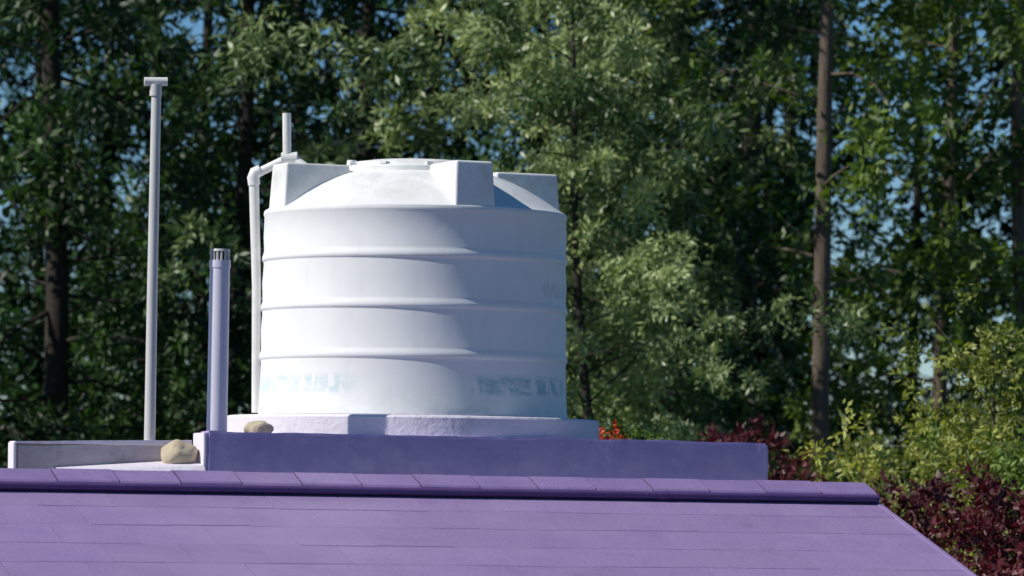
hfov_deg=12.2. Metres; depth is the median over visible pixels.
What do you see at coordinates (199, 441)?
wall end plaster
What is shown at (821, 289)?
tall slim tree
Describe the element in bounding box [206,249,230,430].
lilac vent pipe
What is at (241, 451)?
purple parapet wall
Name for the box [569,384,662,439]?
green shrub
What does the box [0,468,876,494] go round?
ridge cap
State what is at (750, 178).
dark leafy tree
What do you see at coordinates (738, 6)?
dark leafy tree
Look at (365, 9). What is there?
dark leafy tree
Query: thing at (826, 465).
yellow green shrub
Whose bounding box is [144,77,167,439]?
tall vent pole
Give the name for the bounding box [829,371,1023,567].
yellow green shrub
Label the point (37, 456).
parapet wall
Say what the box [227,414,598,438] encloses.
round tank plinth
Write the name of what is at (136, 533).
roof tiles
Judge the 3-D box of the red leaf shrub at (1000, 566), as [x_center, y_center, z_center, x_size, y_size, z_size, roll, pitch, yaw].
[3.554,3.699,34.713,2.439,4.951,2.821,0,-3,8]
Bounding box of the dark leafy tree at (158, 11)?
[3,0,264,440]
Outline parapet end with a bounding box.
[8,442,16,467]
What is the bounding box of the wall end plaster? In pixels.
[193,433,205,470]
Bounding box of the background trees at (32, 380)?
[0,0,1023,551]
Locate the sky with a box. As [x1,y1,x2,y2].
[0,0,1015,498]
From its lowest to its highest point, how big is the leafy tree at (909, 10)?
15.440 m
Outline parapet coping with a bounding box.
[10,440,191,445]
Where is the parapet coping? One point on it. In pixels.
(137, 442)
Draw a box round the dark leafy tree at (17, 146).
[0,110,103,460]
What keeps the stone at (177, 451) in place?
on the mortar fillet
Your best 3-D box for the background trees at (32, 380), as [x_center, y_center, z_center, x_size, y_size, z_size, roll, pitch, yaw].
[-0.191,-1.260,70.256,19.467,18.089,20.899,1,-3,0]
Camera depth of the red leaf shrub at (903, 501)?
35.95 m
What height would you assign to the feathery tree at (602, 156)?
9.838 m
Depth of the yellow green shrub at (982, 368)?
37.80 m
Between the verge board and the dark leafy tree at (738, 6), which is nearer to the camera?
the verge board
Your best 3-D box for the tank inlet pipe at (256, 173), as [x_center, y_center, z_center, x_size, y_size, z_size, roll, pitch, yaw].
[-1.450,-0.158,30.141,0.448,1.886,0.098,0,-3,9]
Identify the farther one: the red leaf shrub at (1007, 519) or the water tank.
the red leaf shrub at (1007, 519)
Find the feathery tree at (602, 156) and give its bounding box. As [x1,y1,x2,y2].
[433,0,906,507]
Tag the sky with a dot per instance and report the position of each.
(926, 369)
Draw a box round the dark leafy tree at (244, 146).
[0,0,409,467]
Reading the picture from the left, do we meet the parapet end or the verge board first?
the parapet end
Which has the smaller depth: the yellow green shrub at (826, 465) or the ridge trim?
the ridge trim
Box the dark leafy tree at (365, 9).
[194,0,530,364]
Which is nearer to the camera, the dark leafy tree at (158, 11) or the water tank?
the water tank
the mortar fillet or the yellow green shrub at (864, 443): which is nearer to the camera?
the mortar fillet
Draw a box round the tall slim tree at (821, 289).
[613,0,980,480]
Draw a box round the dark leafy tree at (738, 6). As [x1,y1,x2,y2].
[508,0,898,482]
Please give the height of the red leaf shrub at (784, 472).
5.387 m
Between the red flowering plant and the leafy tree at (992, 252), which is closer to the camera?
the red flowering plant
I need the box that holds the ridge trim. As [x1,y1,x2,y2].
[0,481,879,502]
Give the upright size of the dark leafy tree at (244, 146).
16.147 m
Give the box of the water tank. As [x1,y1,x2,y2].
[258,158,567,417]
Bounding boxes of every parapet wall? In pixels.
[16,443,162,468]
[201,431,767,479]
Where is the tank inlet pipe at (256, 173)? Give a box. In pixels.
[247,113,306,412]
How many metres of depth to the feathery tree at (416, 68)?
48.69 m
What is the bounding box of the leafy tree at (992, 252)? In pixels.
[788,0,1023,562]
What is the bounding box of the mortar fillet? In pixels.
[56,461,204,470]
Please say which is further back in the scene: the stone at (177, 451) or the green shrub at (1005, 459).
the green shrub at (1005, 459)
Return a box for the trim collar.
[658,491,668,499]
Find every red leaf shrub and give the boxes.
[696,412,832,481]
[869,468,1015,573]
[906,458,1023,575]
[949,483,1023,575]
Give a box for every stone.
[161,439,197,463]
[243,420,273,431]
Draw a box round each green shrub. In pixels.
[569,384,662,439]
[768,420,840,481]
[784,276,1023,572]
[809,399,952,541]
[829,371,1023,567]
[906,420,1023,570]
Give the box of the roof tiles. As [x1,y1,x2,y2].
[0,489,970,575]
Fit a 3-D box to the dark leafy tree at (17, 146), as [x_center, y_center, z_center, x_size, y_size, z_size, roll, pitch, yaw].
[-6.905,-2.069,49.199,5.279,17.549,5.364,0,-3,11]
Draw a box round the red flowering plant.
[599,411,664,439]
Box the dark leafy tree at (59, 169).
[0,0,261,467]
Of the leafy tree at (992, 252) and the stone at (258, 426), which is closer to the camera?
the stone at (258, 426)
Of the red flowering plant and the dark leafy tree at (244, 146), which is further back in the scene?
the dark leafy tree at (244, 146)
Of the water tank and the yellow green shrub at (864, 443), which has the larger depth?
the yellow green shrub at (864, 443)
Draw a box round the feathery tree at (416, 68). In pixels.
[140,0,817,439]
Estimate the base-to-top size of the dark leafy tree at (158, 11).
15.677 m
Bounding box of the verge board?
[876,502,976,575]
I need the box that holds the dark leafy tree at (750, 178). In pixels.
[579,0,930,502]
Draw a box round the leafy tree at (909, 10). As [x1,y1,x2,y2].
[706,0,1023,550]
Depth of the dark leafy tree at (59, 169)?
52.05 m

